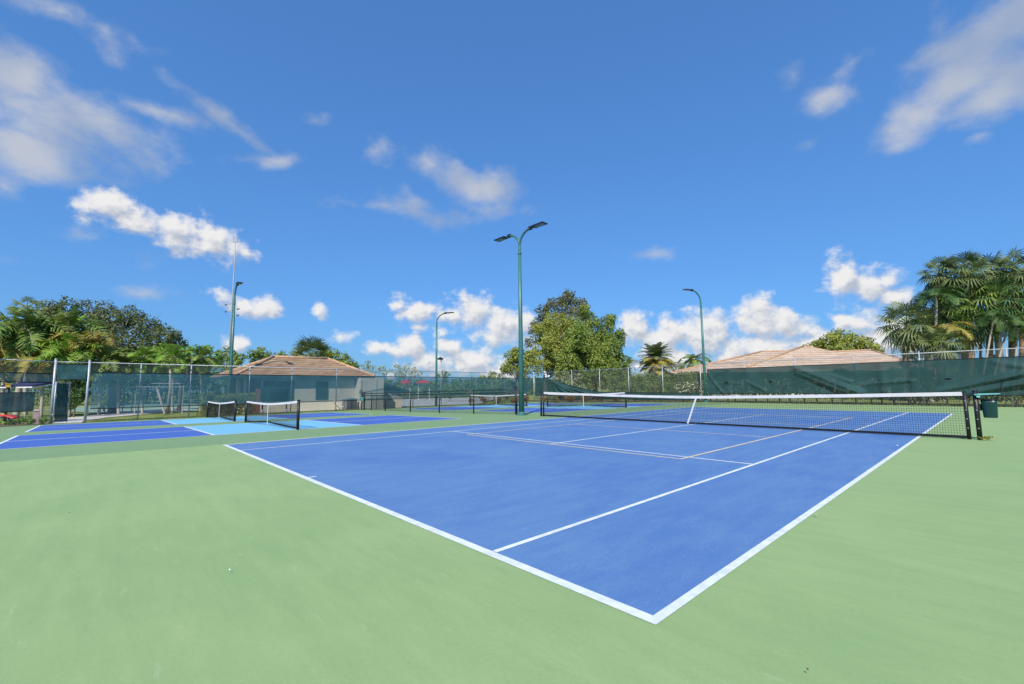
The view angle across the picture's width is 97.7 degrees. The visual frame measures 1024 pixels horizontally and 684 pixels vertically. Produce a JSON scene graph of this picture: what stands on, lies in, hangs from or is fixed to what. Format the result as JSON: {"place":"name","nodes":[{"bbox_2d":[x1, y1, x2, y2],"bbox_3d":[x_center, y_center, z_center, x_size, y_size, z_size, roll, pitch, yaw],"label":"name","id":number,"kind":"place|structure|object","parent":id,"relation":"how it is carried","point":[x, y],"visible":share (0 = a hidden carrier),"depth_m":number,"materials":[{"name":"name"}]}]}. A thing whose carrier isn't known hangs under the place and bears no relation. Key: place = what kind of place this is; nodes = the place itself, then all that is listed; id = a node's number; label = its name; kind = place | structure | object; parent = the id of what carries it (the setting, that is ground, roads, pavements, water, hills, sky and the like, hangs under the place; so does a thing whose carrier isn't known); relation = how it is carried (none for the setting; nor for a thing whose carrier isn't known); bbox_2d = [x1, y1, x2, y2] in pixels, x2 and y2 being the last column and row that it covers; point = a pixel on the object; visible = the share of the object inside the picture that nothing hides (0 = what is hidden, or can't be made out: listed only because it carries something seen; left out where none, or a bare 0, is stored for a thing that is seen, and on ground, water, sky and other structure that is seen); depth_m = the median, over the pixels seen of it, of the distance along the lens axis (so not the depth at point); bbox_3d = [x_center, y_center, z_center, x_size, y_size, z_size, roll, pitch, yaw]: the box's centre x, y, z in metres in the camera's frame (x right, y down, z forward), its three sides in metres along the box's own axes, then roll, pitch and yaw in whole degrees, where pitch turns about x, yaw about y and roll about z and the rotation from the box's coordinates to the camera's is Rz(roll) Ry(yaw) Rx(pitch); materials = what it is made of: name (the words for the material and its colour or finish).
{"place":"outdoors","nodes":[
{"label":"outdoors","id":0,"kind":"place"},
{"bbox_2d":[53,409,187,423],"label":"path","id":1,"kind":"structure","parent":0,"point":[79,419],"depth_m":29.55,"materials":[{"name":"concrete"}]},
{"bbox_2d":[45,406,198,412],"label":"neighbouring court","id":2,"kind":"object","parent":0,"point":[192,408],"depth_m":42.67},
{"bbox_2d":[0,387,1023,426],"bbox_3d":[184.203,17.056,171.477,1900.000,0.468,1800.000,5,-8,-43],"label":"ground","id":3,"kind":"structure","parent":0,"point":[160,415],"depth_m":35.76,"materials":[{"name":"green plant"}]},
{"bbox_2d":[0,333,30,418],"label":"palm tree","id":4,"kind":"object","parent":3,"relation":"on","point":[4,364],"visible":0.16,"depth_m":30.79,"materials":[{"name":"green plant"}]},
{"bbox_2d":[4,296,50,414],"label":"palm tree","id":5,"kind":"object","parent":3,"relation":"on","point":[36,302],"visible":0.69,"depth_m":36.40,"materials":[{"name":"green plant"}]},
{"bbox_2d":[7,340,62,417],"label":"palm tree","id":6,"kind":"object","parent":3,"relation":"on","point":[35,371],"visible":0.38,"depth_m":30.45,"materials":[{"name":"green plant"}]},
{"bbox_2d":[32,409,39,423],"bbox_3d":[-22.945,3.595,21.571,0.260,0.700,0.260,5,-8,-43],"label":"bollard","id":7,"kind":"object","parent":3,"relation":"on","point":[36,412],"visible":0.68,"depth_m":21.51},
{"bbox_2d":[0,303,71,415],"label":"palm tree","id":8,"kind":"object","parent":3,"relation":"on","point":[23,337],"visible":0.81,"depth_m":30.41,"materials":[{"name":"green plant"}]},
{"bbox_2d":[31,332,102,416],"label":"palm tree","id":9,"kind":"object","parent":3,"relation":"on","point":[56,351],"visible":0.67,"depth_m":30.57,"materials":[{"name":"green plant"}]},
{"bbox_2d":[24,307,115,412],"bbox_3d":[-32.996,1.473,33.279,5.167,8.148,5.232,5,-8,-43],"label":"palm tree","id":10,"kind":"object","parent":3,"relation":"on","point":[72,320],"visible":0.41,"depth_m":32.96,"materials":[{"name":"green plant"}]},
{"bbox_2d":[62,374,91,416],"bbox_3d":[-28.885,3.412,29.461,2.326,3.274,1.479,-3,-6,23],"label":"shrub","id":11,"kind":"object","parent":3,"relation":"on","point":[78,388],"visible":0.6,"depth_m":29.31,"materials":[{"name":"green plant"}]},
{"bbox_2d":[46,330,119,415],"bbox_3d":[-30.680,2.182,31.895,3.981,6.340,3.914,5,-8,-43],"label":"palm tree","id":12,"kind":"object","parent":3,"relation":"on","point":[94,335],"visible":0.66,"depth_m":31.67,"materials":[{"name":"green plant"}]},
{"bbox_2d":[70,343,132,414],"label":"palm tree","id":13,"kind":"object","parent":3,"relation":"on","point":[107,353],"visible":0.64,"depth_m":31.66,"materials":[{"name":"green plant"}]},
{"bbox_2d":[32,295,189,372],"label":"tree","id":14,"kind":"object","parent":3,"relation":"on","point":[146,337],"visible":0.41,"depth_m":57.86,"materials":[{"name":"green plant"}]},
{"bbox_2d":[0,362,239,404],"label":"hedge","id":15,"kind":"object","parent":3,"relation":"on","point":[223,369],"visible":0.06,"depth_m":60.55,"materials":[{"name":"green plant"}]},
{"bbox_2d":[102,353,140,413],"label":"palm tree","id":16,"kind":"object","parent":3,"relation":"on","point":[126,370],"visible":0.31,"depth_m":32.67,"materials":[{"name":"green plant"}]},
{"bbox_2d":[119,346,165,413],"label":"palm tree","id":17,"kind":"object","parent":3,"relation":"on","point":[143,352],"visible":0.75,"depth_m":33.81,"materials":[{"name":"green plant"}]},
{"bbox_2d":[160,356,181,414],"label":"braced tree","id":18,"kind":"object","parent":3,"relation":"on","point":[166,361],"visible":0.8,"depth_m":32.88,"materials":[{"name":"green plant"}]},
{"bbox_2d":[148,344,193,412],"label":"palm tree","id":19,"kind":"object","parent":3,"relation":"on","point":[173,351],"visible":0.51,"depth_m":34.69,"materials":[{"name":"green plant"}]},
{"bbox_2d":[129,342,223,409],"bbox_3d":[-29.943,3.044,40.027,8.533,6.329,3.156,-2,-6,11],"label":"tree","id":20,"kind":"object","parent":3,"relation":"on","point":[198,347],"visible":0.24,"depth_m":39.79,"materials":[{"name":"green plant"}]},
{"bbox_2d":[182,348,220,410],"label":"palm tree","id":21,"kind":"object","parent":3,"relation":"on","point":[195,359],"visible":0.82,"depth_m":35.80,"materials":[{"name":"green plant"}]},
{"bbox_2d":[196,404,255,415],"bbox_3d":[-17.421,3.804,27.410,3.048,1.488,1.238,5,-8,-43],"label":"hedge","id":22,"kind":"object","parent":3,"relation":"on","point":[203,411],"visible":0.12,"depth_m":26.93,"materials":[{"name":"green plant"}]},
{"bbox_2d":[214,345,247,370],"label":"tree","id":23,"kind":"object","parent":3,"relation":"on","point":[236,358],"visible":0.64,"depth_m":51.92,"materials":[{"name":"green plant"}]},
{"bbox_2d":[224,237,239,364],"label":"floodlight mast","id":24,"kind":"object","parent":3,"relation":"on","point":[231,310],"visible":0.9,"depth_m":72.93,"materials":[{"name":"grey metal"}]},
{"bbox_2d":[228,282,242,413],"bbox_3d":[-17.914,0.386,28.853,0.340,8.525,1.529,5,-8,-43],"label":"lamp post","id":25,"kind":"object","parent":3,"relation":"on","point":[232,333],"visible":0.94,"depth_m":29.35,"materials":[{"name":"metal"}]},
{"bbox_2d":[246,346,272,362],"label":"tree","id":26,"kind":"object","parent":3,"relation":"on","point":[256,354],"visible":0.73,"depth_m":55.91,"materials":[{"name":"green plant"}]},
{"bbox_2d":[0,358,534,425],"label":"chain link fence","id":27,"kind":"object","parent":3,"relation":"on","point":[338,372],"visible":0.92,"depth_m":23.93,"materials":[{"name":"metal"}]},
{"bbox_2d":[0,392,34,412],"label":"windscreen","id":28,"kind":"object","parent":27,"relation":"attached to","point":[20,401],"visible":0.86,"depth_m":20.99,"materials":[{"name":"fabric"}]},
{"bbox_2d":[6,372,51,382],"bbox_3d":[-21.955,1.623,20.378,0.026,0.466,1.585,-2,-6,16],"label":"windscreen","id":29,"kind":"object","parent":27,"relation":"attached to","point":[21,377],"visible":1,"depth_m":20.34,"materials":[{"name":"fabric"}]},
{"bbox_2d":[51,382,70,422],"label":"fence gate","id":30,"kind":"structure","parent":27,"relation":"attached to","point":[61,404],"depth_m":21.50,"materials":[{"name":"fabric"}]},
{"bbox_2d":[56,364,87,380],"bbox_3d":[-21.231,1.464,21.598,1.026,0.815,0.089,4,-8,-41],"label":"windscreen","id":31,"kind":"object","parent":27,"relation":"attached to","point":[71,371],"visible":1,"depth_m":21.59,"materials":[{"name":"fabric"}]},
{"bbox_2d":[90,372,532,408],"bbox_3d":[-9.229,3.549,34.515,0.130,1.814,33.997,-6,-8,42],"label":"windscreen","id":32,"kind":"object","parent":27,"relation":"attached to","point":[112,390],"visible":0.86,"depth_m":27.75,"materials":[{"name":"fabric"}]},
{"bbox_2d":[219,355,383,413],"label":"clubhouse","id":33,"kind":"structure","parent":3,"relation":"on","point":[298,363],"depth_m":33.31,"materials":[{"name":"beige paint"}]},
{"bbox_2d":[287,335,332,356],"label":"palm tree","id":34,"kind":"object","parent":3,"relation":"on","point":[309,345],"visible":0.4,"depth_m":57.22,"materials":[{"name":"green plant"}]},
{"bbox_2d":[314,348,359,368],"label":"tree","id":35,"kind":"object","parent":3,"relation":"on","point":[332,355],"visible":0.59,"depth_m":57.71,"materials":[{"name":"green plant"}]},
{"bbox_2d":[336,401,357,409],"bbox_3d":[-12.369,4.671,33.307,1.674,0.940,0.907,5,-8,-43],"label":"air conditioner","id":36,"kind":"object","parent":3,"relation":"on","point":[346,404],"visible":0.68,"depth_m":33.19,"materials":[{"name":"grey metal"}]},
{"bbox_2d":[0,402,733,461],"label":"faded apron","id":37,"kind":"object","parent":3,"relation":"on","point":[469,417],"visible":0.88,"depth_m":15.00,"materials":[{"name":"paint"}]},
{"bbox_2d":[0,403,668,448],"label":"pickleball court","id":38,"kind":"object","parent":37,"relation":"on","point":[30,441],"visible":0.68,"depth_m":16.31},
{"bbox_2d":[0,403,669,449],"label":"pickleball lines","id":39,"kind":"object","parent":38,"relation":"on","point":[222,424],"visible":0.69,"depth_m":16.30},
{"bbox_2d":[164,405,638,434],"bbox_3d":[-4.931,4.023,25.577,22.740,0.215,14.340,5,-8,-43],"label":"pickleball kitchen","id":40,"kind":"object","parent":38,"relation":"on","point":[241,428],"visible":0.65,"depth_m":16.87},
{"bbox_2d":[206,400,236,420],"bbox_3d":[-14.710,3.411,22.522,0.101,1.041,6.851,5,-8,-43],"label":"pickleball net","id":41,"kind":"object","parent":40,"relation":"on","point":[234,402],"visible":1,"depth_m":22.06,"materials":[{"name":"black fabric"}]},
{"bbox_2d":[244,400,299,429],"bbox_3d":[-9.047,2.625,16.614,0.101,1.040,6.791,5,-8,-43],"label":"pickleball net","id":42,"kind":"object","parent":40,"relation":"on","point":[296,404],"visible":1,"depth_m":16.05,"materials":[{"name":"black fabric"}]},
{"bbox_2d":[470,393,526,405],"bbox_3d":[-1.229,4.571,35.257,0.101,1.042,6.901,5,-8,-43],"label":"pickleball net","id":43,"kind":"object","parent":40,"relation":"on","point":[471,400],"visible":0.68,"depth_m":35.28,"materials":[{"name":"black fabric"}]},
{"bbox_2d":[547,392,626,407],"bbox_3d":[4.603,3.718,28.788,0.101,1.033,6.401,5,-8,-43],"label":"pickleball net","id":44,"kind":"object","parent":40,"relation":"on","point":[625,403],"visible":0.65,"depth_m":28.51,"materials":[{"name":"black fabric"}]},
{"bbox_2d":[494,221,547,415],"bbox_3d":[0.395,-0.980,20.771,0.420,8.656,3.309,5,-8,-43],"label":"lamp post","id":45,"kind":"object","parent":37,"relation":"on","point":[521,412],"visible":1,"depth_m":20.64,"materials":[{"name":"metal"}]},
{"bbox_2d":[360,359,376,373],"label":"tree","id":46,"kind":"object","parent":3,"relation":"on","point":[366,366],"visible":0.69,"depth_m":84.14,"materials":[{"name":"green plant"}]},
{"bbox_2d":[383,399,401,407],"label":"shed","id":47,"kind":"structure","parent":3,"relation":"on","point":[393,404],"depth_m":36.64,"materials":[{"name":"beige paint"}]},
{"bbox_2d":[389,363,421,376],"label":"tree","id":48,"kind":"object","parent":3,"relation":"on","point":[400,372],"visible":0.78,"depth_m":83.91,"materials":[{"name":"green plant"}]},
{"bbox_2d":[364,386,517,414],"bbox_3d":[-5.285,3.472,26.239,0.447,1.598,15.663,5,-8,-44],"label":"divider fence","id":49,"kind":"object","parent":3,"relation":"on","point":[473,393],"visible":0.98,"depth_m":24.56,"materials":[{"name":"black metal"}]},
{"bbox_2d":[435,312,453,405],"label":"lamp post","id":50,"kind":"object","parent":3,"relation":"on","point":[436,347],"visible":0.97,"depth_m":40.91,"materials":[{"name":"metal"}]},
{"bbox_2d":[402,397,497,406],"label":"paved yard","id":51,"kind":"structure","parent":3,"relation":"on","point":[458,403],"depth_m":53.72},
{"bbox_2d":[468,396,529,402],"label":"shrub","id":52,"kind":"object","parent":3,"relation":"on","point":[505,399],"visible":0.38,"depth_m":44.47,"materials":[{"name":"green plant"}]},
{"bbox_2d":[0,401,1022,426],"bbox_3d":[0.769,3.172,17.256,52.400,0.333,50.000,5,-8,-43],"label":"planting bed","id":53,"kind":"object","parent":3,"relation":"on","point":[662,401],"visible":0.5,"depth_m":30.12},
{"bbox_2d":[3,382,10,421],"bbox_3d":[-25.183,3.041,22.282,0.220,2.056,0.280,5,-8,-43],"label":"call box","id":54,"kind":"object","parent":53,"relation":"on","point":[8,388],"visible":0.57,"depth_m":22.30,"materials":[{"name":"yellow metal"}]},
{"bbox_2d":[0,416,48,424],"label":"shrub","id":55,"kind":"object","parent":53,"relation":"on","point":[20,420],"visible":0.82,"depth_m":20.97,"materials":[{"name":"green plant"}]},
{"bbox_2d":[0,381,51,422],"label":"shade canopy","id":56,"kind":"object","parent":53,"relation":"on","point":[25,385],"visible":0.64,"depth_m":22.81,"materials":[{"name":"fabric"}]},
{"bbox_2d":[542,395,618,402],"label":"shrub","id":57,"kind":"object","parent":53,"relation":"on","point":[573,397],"visible":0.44,"depth_m":41.46,"materials":[{"name":"green plant"}]},
{"bbox_2d":[879,396,953,403],"bbox_3d":[24.121,3.445,26.786,4.648,0.801,0.724,0,-6,-1],"label":"shrub","id":58,"kind":"object","parent":53,"relation":"on","point":[915,402],"visible":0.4,"depth_m":26.76,"materials":[{"name":"green plant"}]},
{"bbox_2d":[0,402,1023,683],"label":"court apron","id":59,"kind":"object","parent":3,"relation":"on","point":[210,564],"visible":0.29,"depth_m":2.76,"materials":[{"name":"paint"}]},
{"bbox_2d":[229,407,948,614],"bbox_3d":[5.750,2.662,14.390,23.730,0.001,10.930,5,-8,-43],"label":"tennis court","id":60,"kind":"object","parent":59,"relation":"on","point":[651,557],"visible":0.8,"depth_m":6.02,"materials":[{"name":"paint"}]},
{"bbox_2d":[224,407,951,624],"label":"tennis lines","id":61,"kind":"object","parent":60,"relation":"on","point":[668,610],"visible":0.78,"depth_m":3.72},
{"bbox_2d":[466,412,851,458],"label":"blended lines","id":62,"kind":"object","parent":60,"relation":"on","point":[669,430],"visible":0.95,"depth_m":10.80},
{"bbox_2d":[540,390,982,439],"bbox_3d":[5.778,2.150,14.722,0.112,1.090,13.361,5,-8,-43],"label":"tennis net","id":63,"kind":"object","parent":60,"relation":"on","point":[963,394],"visible":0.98,"depth_m":12.51,"materials":[{"name":"black fabric"}]},
{"bbox_2d":[979,398,998,417],"bbox_3d":[10.423,1.446,9.780,0.288,0.410,0.336,5,-8,-43],"label":"waste bin","id":64,"kind":"object","parent":63,"relation":"attached to","point":[988,408],"visible":0.98,"depth_m":9.70,"materials":[{"name":"green plastic"}]},
{"bbox_2d":[683,289,707,401],"bbox_3d":[14.028,0.240,33.990,2.024,8.625,0.495,3,-7,-31],"label":"lamp post","id":65,"kind":"object","parent":59,"relation":"on","point":[704,366],"visible":0.91,"depth_m":34.26,"materials":[{"name":"metal"}]},
{"bbox_2d":[499,346,537,399],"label":"tree","id":66,"kind":"object","parent":3,"relation":"on","point":[509,365],"visible":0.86,"depth_m":51.41,"materials":[{"name":"green plant"}]},
{"bbox_2d":[523,288,591,398],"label":"tree","id":67,"kind":"object","parent":3,"relation":"on","point":[549,305],"visible":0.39,"depth_m":66.58,"materials":[{"name":"green plant"}]},
{"bbox_2d":[91,400,1023,421],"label":"grass","id":68,"kind":"structure","parent":3,"relation":"on","point":[799,402],"depth_m":27.05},
{"bbox_2d":[532,310,591,377],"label":"tree","id":69,"kind":"object","parent":3,"relation":"on","point":[548,341],"visible":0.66,"depth_m":55.58,"materials":[{"name":"green plant"}]},
{"bbox_2d":[551,370,584,398],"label":"shrub","id":70,"kind":"object","parent":3,"relation":"on","point":[575,379],"visible":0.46,"depth_m":49.46,"materials":[{"name":"green plant"}]},
{"bbox_2d":[553,303,632,399],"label":"tree","id":71,"kind":"object","parent":3,"relation":"on","point":[601,348],"visible":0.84,"depth_m":52.18,"materials":[{"name":"green plant"}]},
{"bbox_2d":[580,364,622,391],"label":"shrub","id":72,"kind":"object","parent":3,"relation":"on","point":[583,377],"visible":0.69,"depth_m":46.69,"materials":[{"name":"green plant"}]},
{"bbox_2d":[562,368,669,389],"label":"distant wood","id":73,"kind":"object","parent":3,"relation":"on","point":[570,380],"visible":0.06,"depth_m":105.28,"materials":[{"name":"green plant"}]},
{"bbox_2d":[634,342,679,391],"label":"palm tree","id":74,"kind":"object","parent":3,"relation":"on","point":[655,351],"visible":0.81,"depth_m":46.32,"materials":[{"name":"green plant"}]},
{"bbox_2d":[607,371,728,400],"bbox_3d":[13.289,3.927,38.973,1.557,2.714,10.972,5,-8,-44],"label":"hedge","id":75,"kind":"object","parent":3,"relation":"on","point":[693,374],"visible":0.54,"depth_m":38.64,"materials":[{"name":"green plant"}]},
{"bbox_2d":[678,353,711,368],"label":"palm tree","id":76,"kind":"object","parent":3,"relation":"on","point":[691,359],"visible":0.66,"depth_m":57.58,"materials":[{"name":"green plant"}]},
{"bbox_2d":[534,347,1023,406],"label":"chain link fence","id":77,"kind":"object","parent":3,"relation":"on","point":[853,356],"visible":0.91,"depth_m":33.83,"materials":[{"name":"metal"}]},
{"bbox_2d":[535,378,699,399],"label":"windscreen","id":78,"kind":"object","parent":77,"relation":"attached to","point":[545,385],"visible":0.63,"depth_m":42.91,"materials":[{"name":"fabric"}]},
{"bbox_2d":[707,356,1023,395],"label":"windscreen","id":79,"kind":"object","parent":77,"relation":"attached to","point":[985,375],"visible":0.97,"depth_m":26.62,"materials":[{"name":"fabric"}]},
{"bbox_2d":[667,345,910,395],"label":"house","id":80,"kind":"structure","parent":3,"relation":"on","point":[803,352],"depth_m":49.07,"materials":[{"name":"beige tile"}]},
{"bbox_2d":[728,394,935,403],"bbox_3d":[21.315,3.041,30.991,1.537,2.405,11.872,5,-8,-44],"label":"hedge","id":81,"kind":"object","parent":3,"relation":"on","point":[860,398],"visible":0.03,"depth_m":30.36,"materials":[{"name":"green plant"}]},
{"bbox_2d":[803,328,884,352],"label":"tree","id":82,"kind":"object","parent":3,"relation":"on","point":[838,341],"visible":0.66,"depth_m":76.65,"materials":[{"name":"green plant"}]},
{"bbox_2d":[873,299,942,400],"bbox_3d":[29.317,0.525,33.058,4.460,7.748,4.138,3,-7,-31],"label":"palm tree","id":83,"kind":"object","parent":3,"relation":"on","point":[906,338],"visible":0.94,"depth_m":32.86,"materials":[{"name":"green plant"}]},
{"bbox_2d":[900,350,923,398],"bbox_3d":[33.063,2.665,36.829,2.554,4.178,1.070,0,-6,-8],"label":"shrub","id":84,"kind":"object","parent":3,"relation":"on","point":[911,357],"visible":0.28,"depth_m":36.84,"materials":[{"name":"green plant"}]},
{"bbox_2d":[901,310,954,359],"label":"palm tree","id":85,"kind":"object","parent":3,"relation":"on","point":[938,322],"visible":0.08,"depth_m":34.80,"materials":[{"name":"green plant"}]},
{"bbox_2d":[908,285,972,400],"bbox_3d":[30.907,0.168,32.066,3.390,8.224,3.528,5,-8,-43],"label":"palm tree","id":86,"kind":"object","parent":3,"relation":"on","point":[934,294],"visible":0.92,"depth_m":32.33,"materials":[{"name":"green plant"}]},
{"bbox_2d":[916,255,966,398],"bbox_3d":[34.252,-1.192,35.211,3.335,11.498,3.322,5,-8,-43],"label":"palm tree","id":87,"kind":"object","parent":3,"relation":"on","point":[933,264],"visible":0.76,"depth_m":35.51,"materials":[{"name":"green plant"}]},
{"bbox_2d":[913,325,971,401],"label":"palm tree","id":88,"kind":"object","parent":3,"relation":"on","point":[939,344],"visible":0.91,"depth_m":29.81,"materials":[{"name":"green plant"}]},
{"bbox_2d":[906,288,978,328],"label":"palm tree","id":89,"kind":"object","parent":3,"relation":"on","point":[925,305],"visible":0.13,"depth_m":36.04,"materials":[{"name":"green plant"}]},
{"bbox_2d":[919,321,977,401],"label":"palm tree","id":90,"kind":"object","parent":3,"relation":"on","point":[962,331],"visible":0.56,"depth_m":30.68,"materials":[{"name":"green plant"}]},
{"bbox_2d":[933,250,1004,399],"bbox_3d":[34.924,-1.434,34.254,4.434,11.772,4.341,5,-8,-43],"label":"palm tree","id":91,"kind":"object","parent":3,"relation":"on","point":[972,257],"visible":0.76,"depth_m":34.08,"materials":[{"name":"green plant"}]},
{"bbox_2d":[934,273,1004,330],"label":"palm tree","id":92,"kind":"object","parent":3,"relation":"on","point":[964,307],"visible":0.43,"depth_m":33.63,"materials":[{"name":"green plant"}]},
{"bbox_2d":[946,308,999,399],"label":"palm tree","id":93,"kind":"object","parent":3,"relation":"on","point":[976,341],"visible":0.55,"depth_m":32.77,"materials":[{"name":"green plant"}]},
{"bbox_2d":[940,396,1023,404],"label":"hedge","id":94,"kind":"object","parent":3,"relation":"on","point":[1005,399],"visible":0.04,"depth_m":25.11,"materials":[{"name":"green plant"}]},
{"bbox_2d":[954,271,1017,398],"bbox_3d":[38.353,-0.510,36.184,4.399,10.253,4.285,5,-8,-43],"label":"palm tree","id":95,"kind":"object","parent":3,"relation":"on","point":[980,353],"visible":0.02,"depth_m":35.97,"materials":[{"name":"green plant"}]},
{"bbox_2d":[959,249,1022,396],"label":"palm tree","id":96,"kind":"object","parent":3,"relation":"on","point":[993,260],"visible":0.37,"depth_m":35.09,"materials":[{"name":"green plant"}]},
{"bbox_2d":[959,274,1023,399],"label":"palm tree","id":97,"kind":"object","parent":3,"relation":"on","point":[994,282],"visible":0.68,"depth_m":32.94,"materials":[{"name":"green plant"}]},
{"bbox_2d":[965,307,1020,400],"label":"palm tree","id":98,"kind":"object","parent":3,"relation":"on","point":[986,320],"visible":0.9,"depth_m":31.43,"materials":[{"name":"green plant"}]},
{"bbox_2d":[984,245,1023,356],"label":"palm tree","id":99,"kind":"object","parent":3,"relation":"on","point":[1013,271],"visible":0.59,"depth_m":34.29,"materials":[{"name":"green plant"}]},
{"bbox_2d":[988,312,1023,398],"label":"palm tree","id":100,"kind":"object","parent":3,"relation":"on","point":[1006,332],"visible":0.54,"depth_m":31.81,"materials":[{"name":"green plant"}]},
{"bbox_2d":[1000,275,1023,397],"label":"palm tree","id":101,"kind":"object","parent":3,"relation":"on","point":[1021,345],"visible":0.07,"depth_m":34.97,"materials":[{"name":"green plant"}]},
{"bbox_2d":[1002,313,1023,355],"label":"palm tree","id":102,"kind":"object","parent":3,"relation":"on","point":[1018,328],"visible":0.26,"depth_m":32.24,"materials":[{"name":"green plant"}]},
{"bbox_2d":[0,0,1023,393],"label":"sky","id":103,"kind":"structure","parent":0,"point":[794,166],"materials":[{"name":"blue"}]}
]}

